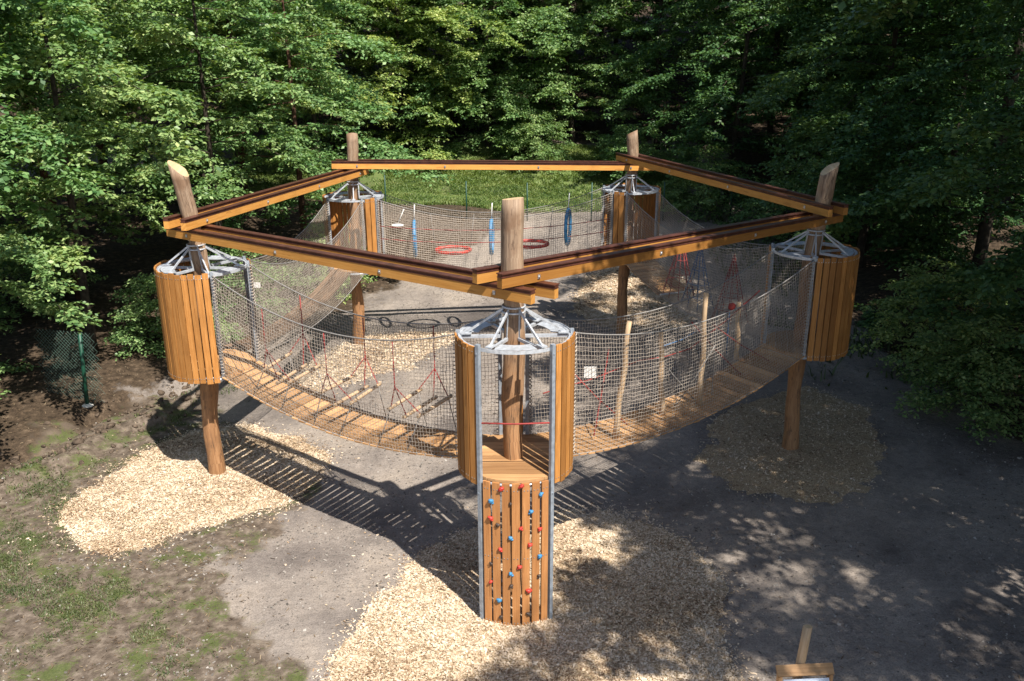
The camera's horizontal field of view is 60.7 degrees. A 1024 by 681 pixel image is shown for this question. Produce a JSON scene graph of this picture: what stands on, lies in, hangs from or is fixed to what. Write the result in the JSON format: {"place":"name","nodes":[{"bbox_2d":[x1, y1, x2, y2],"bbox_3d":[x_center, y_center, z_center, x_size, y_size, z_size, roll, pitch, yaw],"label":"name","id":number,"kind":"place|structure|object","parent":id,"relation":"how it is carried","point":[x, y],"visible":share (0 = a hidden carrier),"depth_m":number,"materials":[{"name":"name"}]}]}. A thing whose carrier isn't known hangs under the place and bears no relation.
{"place":"outdoors","nodes":[
{"label":"outdoors","id":0,"kind":"place"},
{"bbox_2d":[0,0,1023,680],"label":"ground","id":1,"kind":"structure","parent":0,"point":[664,462],"depth_m":19.30,"materials":[{"name":"soil"}]},
{"bbox_2d":[0,4,70,178],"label":"beech tree","id":2,"kind":"object","parent":1,"relation":"on","point":[13,11],"visible":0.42,"depth_m":23.17,"materials":[{"name":"green plant"}]},
{"bbox_2d":[0,217,107,320],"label":"bush","id":3,"kind":"object","parent":1,"relation":"on","point":[6,306],"visible":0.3,"depth_m":30.02,"materials":[{"name":"green plant"}]},
{"bbox_2d":[0,192,110,398],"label":"broad tree","id":4,"kind":"object","parent":1,"relation":"on","point":[61,312],"visible":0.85,"depth_m":21.70,"materials":[{"name":"green plant"}]},
{"bbox_2d":[0,12,112,65],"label":"beech tree","id":5,"kind":"object","parent":1,"relation":"on","point":[62,56],"depth_m":32.86,"materials":[{"name":"green plant"}]},
{"bbox_2d":[0,0,117,226],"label":"beech tree","id":6,"kind":"object","parent":1,"relation":"on","point":[26,133],"visible":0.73,"depth_m":21.91,"materials":[{"name":"green plant"}]},
{"bbox_2d":[34,329,103,407],"bbox_3d":[-12.284,0.817,24.210,1.987,2.275,0.295,2,19,8],"label":"wire fence","id":7,"kind":"object","parent":1,"relation":"on","point":[86,404],"visible":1,"depth_m":24.21,"materials":[{"name":"metal"}]},
{"bbox_2d":[0,0,210,298],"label":"beech tree","id":8,"kind":"object","parent":1,"relation":"on","point":[92,210],"visible":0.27,"depth_m":30.21,"materials":[{"name":"green plant"}]},
{"bbox_2d":[0,0,223,355],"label":"beech tree","id":9,"kind":"object","parent":1,"relation":"on","point":[171,102],"visible":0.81,"depth_m":23.44,"materials":[{"name":"green plant"}]},
{"bbox_2d":[0,367,257,511],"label":"dirt clods","id":10,"kind":"object","parent":1,"relation":"on","point":[76,441],"visible":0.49,"depth_m":22.90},
{"bbox_2d":[0,372,261,501],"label":"grass","id":11,"kind":"structure","parent":1,"relation":"on","point":[231,386],"depth_m":20.65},
{"bbox_2d":[0,404,269,680],"bbox_3d":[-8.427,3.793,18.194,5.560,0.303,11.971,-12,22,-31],"label":"grass","id":12,"kind":"structure","parent":1,"relation":"on","point":[47,580],"depth_m":16.32,"materials":[{"name":"plant"}]},
{"bbox_2d":[3,0,287,196],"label":"beech tree","id":13,"kind":"object","parent":1,"relation":"on","point":[100,160],"visible":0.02,"depth_m":38.89,"materials":[{"name":"green plant"}]},
{"bbox_2d":[40,6,288,166],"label":"beech tree","id":14,"kind":"object","parent":1,"relation":"on","point":[137,114],"visible":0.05,"depth_m":49.62,"materials":[{"name":"green plant"}]},
{"bbox_2d":[101,272,245,360],"bbox_3d":[-11.103,-0.726,28.683,4.737,3.132,4.492,0,19,0],"label":"bush","id":15,"kind":"object","parent":1,"relation":"on","point":[146,306],"visible":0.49,"depth_m":27.76,"materials":[{"name":"green plant"}]},
{"bbox_2d":[38,0,330,205],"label":"beech tree","id":16,"kind":"object","parent":1,"relation":"on","point":[277,55],"visible":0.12,"depth_m":40.12,"materials":[{"name":"green plant"}]},
{"bbox_2d":[8,417,364,565],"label":"wood chips","id":17,"kind":"object","parent":1,"relation":"on","point":[148,498],"visible":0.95,"depth_m":19.64,"materials":[{"name":"wood"}]},
{"bbox_2d":[8,0,373,247],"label":"beech tree","id":18,"kind":"object","parent":1,"relation":"on","point":[235,102],"visible":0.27,"depth_m":34.76,"materials":[{"name":"green plant"}]},
{"bbox_2d":[12,0,377,301],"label":"beech tree","id":19,"kind":"object","parent":1,"relation":"on","point":[259,85],"visible":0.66,"depth_m":29.69,"materials":[{"name":"green plant"}]},
{"bbox_2d":[154,160,259,474],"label":"play tower","id":20,"kind":"structure","parent":1,"relation":"on","point":[192,351],"depth_m":18.56,"materials":[{"name":"brown wood"}]},
{"bbox_2d":[179,169,368,230],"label":"overhead beam","id":21,"kind":"structure","parent":20,"relation":"attached to","point":[206,218],"depth_m":21.11,"materials":[{"name":"orange wood"}]},
{"bbox_2d":[210,201,365,350],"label":"net bridge","id":22,"kind":"structure","parent":20,"relation":"attached to","point":[328,287],"depth_m":23.87,"materials":[{"name":"grey fabric"}]},
{"bbox_2d":[211,264,498,458],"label":"net bridge","id":23,"kind":"structure","parent":20,"relation":"attached to","point":[396,436],"depth_m":17.15,"materials":[{"name":"fabric"}]},
{"bbox_2d":[254,336,300,391],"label":"hanging rung","id":24,"kind":"object","parent":23,"relation":"hanging from","point":[274,363],"visible":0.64,"depth_m":18.53,"materials":[{"name":"brown wood"}]},
{"bbox_2d":[261,295,306,384],"bbox_3d":[-4.666,0.002,18.054,0.110,1.660,1.163,9,21,25],"label":"hanging rung","id":25,"kind":"object","parent":23,"relation":"hanging from","point":[289,374],"visible":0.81,"depth_m":18.30,"materials":[{"name":"brown wood"}]},
{"bbox_2d":[266,333,324,407],"bbox_3d":[-4.506,0.645,18.142,0.603,1.264,1.140,12,22,32],"label":"hanging rung","id":26,"kind":"object","parent":23,"relation":"hanging from","point":[303,374],"visible":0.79,"depth_m":18.04,"materials":[{"name":"brown wood"}]},
{"bbox_2d":[314,357,364,422],"bbox_3d":[-3.391,0.993,17.387,0.516,1.180,1.159,13,23,34],"label":"hanging rung","id":27,"kind":"object","parent":23,"relation":"hanging from","point":[333,386],"visible":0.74,"depth_m":17.54,"materials":[{"name":"brown wood"}]},
{"bbox_2d":[323,318,368,406],"bbox_3d":[-3.248,0.440,17.085,0.084,1.563,1.161,11,22,30],"label":"hanging rung","id":28,"kind":"object","parent":23,"relation":"hanging from","point":[352,394],"visible":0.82,"depth_m":17.30,"materials":[{"name":"brown wood"}]},
{"bbox_2d":[327,357,385,431],"bbox_3d":[-3.013,1.074,17.141,0.530,1.180,1.146,11,21,29],"label":"hanging rung","id":29,"kind":"object","parent":23,"relation":"hanging from","point":[374,387],"visible":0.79,"depth_m":17.01,"materials":[{"name":"brown wood"}]},
{"bbox_2d":[379,369,433,443],"bbox_3d":[-1.927,1.230,16.326,0.517,1.263,1.143,14,23,37],"label":"hanging rung","id":30,"kind":"object","parent":23,"relation":"hanging from","point":[402,400],"visible":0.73,"depth_m":16.36,"materials":[{"name":"brown wood"}]},
{"bbox_2d":[392,326,437,418],"bbox_3d":[-1.756,0.600,15.978,0.078,1.524,1.162,12,22,31],"label":"hanging rung","id":31,"kind":"object","parent":23,"relation":"hanging from","point":[425,402],"visible":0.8,"depth_m":16.18,"materials":[{"name":"brown wood"}]},
{"bbox_2d":[394,369,456,448],"bbox_3d":[-1.558,1.270,16.053,0.532,1.169,1.148,12,22,32],"label":"hanging rung","id":32,"kind":"object","parent":23,"relation":"hanging from","point":[419,415],"visible":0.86,"depth_m":15.94,"materials":[{"name":"brown wood"}]},
{"bbox_2d":[201,224,558,298],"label":"overhead beam","id":33,"kind":"structure","parent":20,"relation":"attached to","point":[546,289],"depth_m":16.00,"materials":[{"name":"brown wood"}]},
{"bbox_2d":[80,0,370,167],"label":"beech tree","id":34,"kind":"object","parent":1,"relation":"on","point":[346,50],"visible":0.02,"depth_m":49.87,"materials":[{"name":"green plant"}]},
{"bbox_2d":[85,0,397,207],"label":"beech tree","id":35,"kind":"object","parent":1,"relation":"on","point":[303,105],"visible":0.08,"depth_m":42.33,"materials":[{"name":"green plant"}]},
{"bbox_2d":[208,246,316,322],"bbox_3d":[-9.405,-2.072,31.968,4.941,3.445,5.210,13,23,35],"label":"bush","id":36,"kind":"object","parent":1,"relation":"on","point":[226,250],"visible":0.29,"depth_m":31.15,"materials":[{"name":"green plant"}]},
{"bbox_2d":[115,0,455,270],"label":"beech tree","id":37,"kind":"object","parent":1,"relation":"on","point":[367,108],"visible":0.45,"depth_m":33.77,"materials":[{"name":"green plant"}]},
{"bbox_2d":[197,0,379,160],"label":"beech tree","id":38,"kind":"object","parent":1,"relation":"on","point":[341,45],"visible":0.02,"depth_m":48.06,"materials":[{"name":"green plant"}]},
{"bbox_2d":[127,0,459,157],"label":"beech tree","id":39,"kind":"object","parent":1,"relation":"on","point":[375,12],"visible":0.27,"depth_m":51.33,"materials":[{"name":"green plant"}]},
{"bbox_2d":[280,220,376,303],"bbox_3d":[-7.599,-3.328,35.456,4.737,3.132,4.492,14,23,36],"label":"bush","id":40,"kind":"object","parent":1,"relation":"on","point":[319,241],"visible":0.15,"depth_m":34.57,"materials":[{"name":"green plant"}]},
{"bbox_2d":[249,1,407,85],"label":"beech tree","id":41,"kind":"object","parent":1,"relation":"on","point":[369,75],"visible":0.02,"depth_m":63.94,"materials":[{"name":"green plant"}]},
{"bbox_2d":[225,0,449,155],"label":"broad tree","id":42,"kind":"object","parent":1,"relation":"on","point":[392,25],"visible":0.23,"depth_m":53.84,"materials":[{"name":"green plant"}]},
{"bbox_2d":[322,133,384,343],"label":"play tower","id":43,"kind":"structure","parent":1,"relation":"on","point":[351,196],"depth_m":27.83,"materials":[{"name":"brown wood"}]},
{"bbox_2d":[162,169,346,228],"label":"overhead beam","id":44,"kind":"structure","parent":43,"relation":"attached to","point":[171,221],"depth_m":21.11,"materials":[{"name":"brown wood"}]},
{"bbox_2d":[331,161,653,170],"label":"overhead beam","id":45,"kind":"structure","parent":43,"relation":"attached to","point":[452,165],"depth_m":27.59,"materials":[{"name":"orange wood"}]},
{"bbox_2d":[376,187,612,267],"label":"net bridge","id":46,"kind":"structure","parent":43,"relation":"attached to","point":[478,245],"depth_m":28.27,"materials":[{"name":"grey fabric"}]},
{"bbox_2d":[412,204,416,258],"bbox_3d":[-3.193,-3.396,28.701,0.124,2.143,1.061,-2,19,-4],"label":"hanging hoop","id":47,"kind":"object","parent":46,"relation":"hanging from","point":[415,239],"visible":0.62,"depth_m":28.32,"materials":[{"name":"blue plastic"}]},
{"bbox_2d":[430,214,473,254],"bbox_3d":[-1.942,-3.527,28.658,1.198,1.263,1.164,13,23,34],"label":"hanging hoop","id":48,"kind":"object","parent":46,"relation":"hanging from","point":[454,252],"visible":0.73,"depth_m":28.60,"materials":[{"name":"red plastic"}]},
{"bbox_2d":[489,203,494,254],"bbox_3d":[-0.670,-3.457,28.685,0.124,2.123,1.044,1,19,3],"label":"hanging hoop","id":49,"kind":"object","parent":46,"relation":"hanging from","point":[491,232],"visible":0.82,"depth_m":28.35,"materials":[{"name":"blue plastic"}]},
{"bbox_2d":[523,208,552,248],"bbox_3d":[0.623,-3.723,28.596,1.198,1.263,1.164,13,23,34],"label":"hanging hoop","id":50,"kind":"object","parent":46,"relation":"hanging from","point":[545,244],"visible":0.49,"depth_m":28.49,"materials":[{"name":"red plastic"}]},
{"bbox_2d":[564,193,571,251],"bbox_3d":[1.830,-3.756,28.589,0.121,2.143,1.078,4,19,12],"label":"hanging hoop","id":51,"kind":"object","parent":46,"relation":"hanging from","point":[566,222],"visible":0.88,"depth_m":28.32,"materials":[{"name":"blue plastic"}]},
{"bbox_2d":[297,328,457,393],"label":"wood chips","id":52,"kind":"object","parent":1,"relation":"on","point":[416,335],"visible":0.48,"depth_m":28.09,"materials":[{"name":"wood"}]},
{"bbox_2d":[276,0,531,159],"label":"broad tree","id":53,"kind":"object","parent":1,"relation":"on","point":[439,16],"visible":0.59,"depth_m":52.46,"materials":[{"name":"green plant"}]},
{"bbox_2d":[354,0,547,110],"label":"beech tree","id":54,"kind":"object","parent":1,"relation":"on","point":[488,17],"visible":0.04,"depth_m":59.56,"materials":[{"name":"green plant"}]},
{"bbox_2d":[211,143,698,212],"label":"grass","id":55,"kind":"structure","parent":1,"relation":"on","point":[484,199],"depth_m":51.46,"materials":[{"name":"plant"}]},
{"bbox_2d":[341,0,594,146],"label":"broad tree","id":56,"kind":"object","parent":1,"relation":"on","point":[437,130],"visible":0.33,"depth_m":55.80,"materials":[{"name":"green plant"}]},
{"bbox_2d":[375,0,603,159],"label":"broad tree","id":57,"kind":"object","parent":1,"relation":"on","point":[515,7],"visible":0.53,"depth_m":54.08,"materials":[{"name":"green plant"}]},
{"bbox_2d":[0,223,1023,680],"bbox_3d":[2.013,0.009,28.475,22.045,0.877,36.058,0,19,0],"label":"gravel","id":58,"kind":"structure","parent":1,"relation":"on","point":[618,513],"depth_m":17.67,"materials":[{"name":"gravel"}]},
{"bbox_2d":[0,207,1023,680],"bbox_3d":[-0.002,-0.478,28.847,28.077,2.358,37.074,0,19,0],"label":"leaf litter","id":59,"kind":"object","parent":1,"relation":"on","point":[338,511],"visible":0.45,"depth_m":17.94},
{"bbox_2d":[454,197,575,625],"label":"play tower","id":60,"kind":"structure","parent":1,"relation":"on","point":[511,461],"depth_m":14.37,"materials":[{"name":"brown wood"}]},
{"bbox_2d":[166,226,535,304],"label":"overhead beam","id":61,"kind":"structure","parent":60,"relation":"attached to","point":[519,294],"depth_m":15.53,"materials":[{"name":"orange wood"}]},
{"bbox_2d":[471,211,812,283],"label":"overhead beam","id":62,"kind":"structure","parent":60,"relation":"attached to","point":[483,274],"depth_m":15.90,"materials":[{"name":"orange wood"}]},
{"bbox_2d":[496,213,843,288],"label":"overhead beam","id":63,"kind":"structure","parent":60,"relation":"attached to","point":[529,275],"depth_m":15.68,"materials":[{"name":"orange wood"}]},
{"bbox_2d":[529,251,814,456],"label":"net bridge","id":64,"kind":"structure","parent":60,"relation":"attached to","point":[639,425],"depth_m":17.57,"materials":[{"name":"fabric"}]},
{"bbox_2d":[584,367,596,377],"bbox_3d":[1.343,0.545,15.004,0.210,0.200,0.020,0,19,0],"label":"notice plate","id":65,"kind":"object","parent":64,"relation":"attached to","point":[589,370],"visible":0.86,"depth_m":14.99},
{"bbox_2d":[490,110,577,176],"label":"bush","id":66,"kind":"object","parent":1,"relation":"on","point":[543,145],"visible":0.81,"depth_m":53.53,"materials":[{"name":"green plant"}]},
{"bbox_2d":[307,498,766,680],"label":"wood chips","id":67,"kind":"object","parent":1,"relation":"on","point":[636,600],"visible":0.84,"depth_m":15.07,"materials":[{"name":"wood"}]},
{"bbox_2d":[423,0,675,138],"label":"broad tree","id":68,"kind":"object","parent":1,"relation":"on","point":[603,47],"visible":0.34,"depth_m":55.85,"materials":[{"name":"green plant"}]},
{"bbox_2d":[465,0,667,153],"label":"broad tree","id":69,"kind":"object","parent":1,"relation":"on","point":[540,14],"visible":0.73,"depth_m":54.75,"materials":[{"name":"green plant"}]},
{"bbox_2d":[325,175,860,220],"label":"boundary fence","id":70,"kind":"object","parent":1,"relation":"on","point":[527,206],"visible":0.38,"depth_m":45.45,"materials":[{"name":"green metal"}]},
{"bbox_2d":[527,0,664,82],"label":"shade bough tree","id":71,"kind":"object","parent":1,"relation":"on","point":[607,27],"visible":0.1,"depth_m":67.16,"materials":[{"name":"green plant"}]},
{"bbox_2d":[601,130,660,333],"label":"play tower","id":72,"kind":"structure","parent":1,"relation":"on","point":[644,194],"depth_m":29.17,"materials":[{"name":"brown wood"}]},
{"bbox_2d":[335,159,625,162],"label":"overhead beam","id":73,"kind":"structure","parent":72,"relation":"attached to","point":[481,160],"depth_m":28.01,"materials":[{"name":"brown wood"}]},
{"bbox_2d":[616,152,833,216],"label":"overhead beam","id":74,"kind":"structure","parent":72,"relation":"attached to","point":[818,208],"depth_m":22.40,"materials":[{"name":"orange wood"}]},
{"bbox_2d":[552,264,713,335],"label":"wood chips","id":75,"kind":"object","parent":1,"relation":"on","point":[598,300],"visible":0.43,"depth_m":33.66,"materials":[{"name":"wood"}]},
{"bbox_2d":[586,123,681,185],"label":"bush","id":76,"kind":"object","parent":1,"relation":"on","point":[622,130],"visible":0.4,"depth_m":51.35,"materials":[{"name":"green plant"}]},
{"bbox_2d":[564,0,752,149],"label":"shade bough tree","id":77,"kind":"object","parent":1,"relation":"on","point":[657,63],"visible":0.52,"depth_m":54.02,"materials":[{"name":"green plant"}]},
{"bbox_2d":[646,144,751,223],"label":"bush","id":78,"kind":"object","parent":1,"relation":"on","point":[713,193],"visible":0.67,"depth_m":45.65,"materials":[{"name":"green plant"}]},
{"bbox_2d":[599,0,870,213],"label":"shade bough tree","id":79,"kind":"object","parent":1,"relation":"on","point":[796,22],"visible":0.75,"depth_m":46.22,"materials":[{"name":"green plant"}]},
{"bbox_2d":[644,0,835,104],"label":"shade bough tree","id":80,"kind":"object","parent":1,"relation":"on","point":[677,47],"visible":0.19,"depth_m":62.35,"materials":[{"name":"green plant"}]},
{"bbox_2d":[653,0,877,168],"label":"shade bough tree","id":81,"kind":"object","parent":1,"relation":"on","point":[714,71],"visible":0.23,"depth_m":50.58,"materials":[{"name":"green plant"}]},
{"bbox_2d":[729,0,843,83],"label":"shade bough tree","id":82,"kind":"object","parent":1,"relation":"on","point":[772,44],"visible":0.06,"depth_m":60.09,"materials":[{"name":"green plant"}]},
{"bbox_2d":[719,155,858,249],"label":"bush","id":83,"kind":"object","parent":1,"relation":"on","point":[743,215],"visible":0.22,"depth_m":41.95,"materials":[{"name":"green plant"}]},
{"bbox_2d":[776,624,834,680],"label":"info board","id":84,"kind":"object","parent":1,"relation":"on","point":[799,669],"visible":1,"depth_m":11.66,"materials":[{"name":"brown wood"}]},
{"bbox_2d":[761,162,859,449],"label":"play tower","id":85,"kind":"structure","parent":1,"relation":"on","point":[828,340],"depth_m":19.80,"materials":[{"name":"brown wood"}]},
{"bbox_2d":[624,192,801,337],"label":"net bridge","id":86,"kind":"structure","parent":85,"relation":"attached to","point":[657,277],"depth_m":24.97,"materials":[{"name":"fabric"}]},
{"bbox_2d":[638,154,849,214],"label":"overhead beam","id":87,"kind":"structure","parent":85,"relation":"attached to","point":[840,208],"depth_m":22.44,"materials":[{"name":"brown wood"}]},
{"bbox_2d":[670,379,953,513],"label":"wood chips","id":88,"kind":"object","parent":1,"relation":"on","point":[840,449],"visible":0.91,"depth_m":21.40,"materials":[{"name":"wood"}]},
{"bbox_2d":[681,186,955,410],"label":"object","id":89,"kind":"structure","parent":1,"relation":"on","point":[854,332],"depth_m":35.48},
{"bbox_2d":[757,0,931,138],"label":"shade bough tree","id":90,"kind":"object","parent":1,"relation":"on","point":[789,47],"visible":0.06,"depth_m":50.80,"materials":[{"name":"green plant"}]},
{"bbox_2d":[832,0,877,11],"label":"tall tree","id":91,"kind":"object","parent":1,"relation":"on","point":[841,6],"visible":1,"depth_m":13.84,"materials":[{"name":"green plant"}]},
{"bbox_2d":[729,0,1023,267],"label":"shade bough tree","id":92,"kind":"object","parent":1,"relation":"on","point":[829,121],"visible":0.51,"depth_m":34.44,"materials":[{"name":"green plant"}]},
{"bbox_2d":[746,0,1006,180],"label":"overhanging tree","id":93,"kind":"object","parent":1,"relation":"on","point":[776,90],"visible":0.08,"depth_m":45.53,"materials":[{"name":"green plant"}]},
{"bbox_2d":[780,0,1023,271],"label":"overhanging tree","id":94,"kind":"object","parent":1,"relation":"on","point":[903,117],"visible":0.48,"depth_m":33.22,"materials":[{"name":"green plant"}]},
{"bbox_2d":[786,55,1023,394],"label":"overhanging tree","id":95,"kind":"object","parent":1,"relation":"on","point":[989,285],"visible":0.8,"depth_m":22.16,"materials":[{"name":"green plant"}]},
{"bbox_2d":[788,0,1023,225],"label":"shade bough tree","id":96,"kind":"object","parent":1,"relation":"on","point":[979,89],"visible":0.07,"depth_m":40.73,"materials":[{"name":"green plant"}]},
{"bbox_2d":[819,0,1023,197],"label":"shade bough tree","id":97,"kind":"object","parent":1,"relation":"on","point":[907,43],"visible":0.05,"depth_m":39.38,"materials":[{"name":"green plant"}]},
{"bbox_2d":[831,0,1023,220],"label":"overhanging tree","id":98,"kind":"object","parent":1,"relation":"on","point":[1013,194],"visible":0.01,"depth_m":40.93,"materials":[{"name":"green plant"}]},
{"bbox_2d":[832,0,1023,328],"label":"overhanging tree","id":99,"kind":"object","parent":1,"relation":"on","point":[983,40],"visible":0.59,"depth_m":28.31,"materials":[{"name":"green plant"}]},
{"bbox_2d":[832,0,1023,30],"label":"tall tree","id":100,"kind":"object","parent":1,"relation":"on","point":[880,9],"visible":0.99,"depth_m":21.23,"materials":[{"name":"green plant"}]},
{"bbox_2d":[849,254,1018,386],"bbox_3d":[13.189,-0.524,27.354,5.684,3.758,5.391,-13,22,-34],"label":"bush","id":101,"kind":"object","parent":1,"relation":"on","point":[887,332],"visible":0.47,"depth_m":26.96,"materials":[{"name":"green plant"}]},
{"bbox_2d":[875,312,1023,444],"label":"bush","id":102,"kind":"object","parent":1,"relation":"on","point":[974,332],"visible":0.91,"depth_m":22.43,"materials":[{"name":"green plant"}]},
{"bbox_2d":[880,0,1023,293],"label":"tall tree","id":103,"kind":"object","parent":1,"relation":"on","point":[983,236],"visible":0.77,"depth_m":32.33,"materials":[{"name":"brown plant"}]},
{"bbox_2d":[915,0,1023,361],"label":"tall tree","id":104,"kind":"object","parent":1,"relation":"on","point":[945,3],"visible":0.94,"depth_m":28.90,"materials":[{"name":"green plant"}]},
{"bbox_2d":[932,3,1023,202],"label":"shade bough tree","id":105,"kind":"object","parent":1,"relation":"on","point":[995,77],"visible":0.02,"depth_m":39.41,"materials":[{"name":"green plant"}]},
{"bbox_2d":[996,49,1023,398],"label":"shade bough tree","id":106,"kind":"object","parent":1,"relation":"on","point":[1021,342],"visible":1,"depth_m":18.82,"materials":[{"name":"green plant"}]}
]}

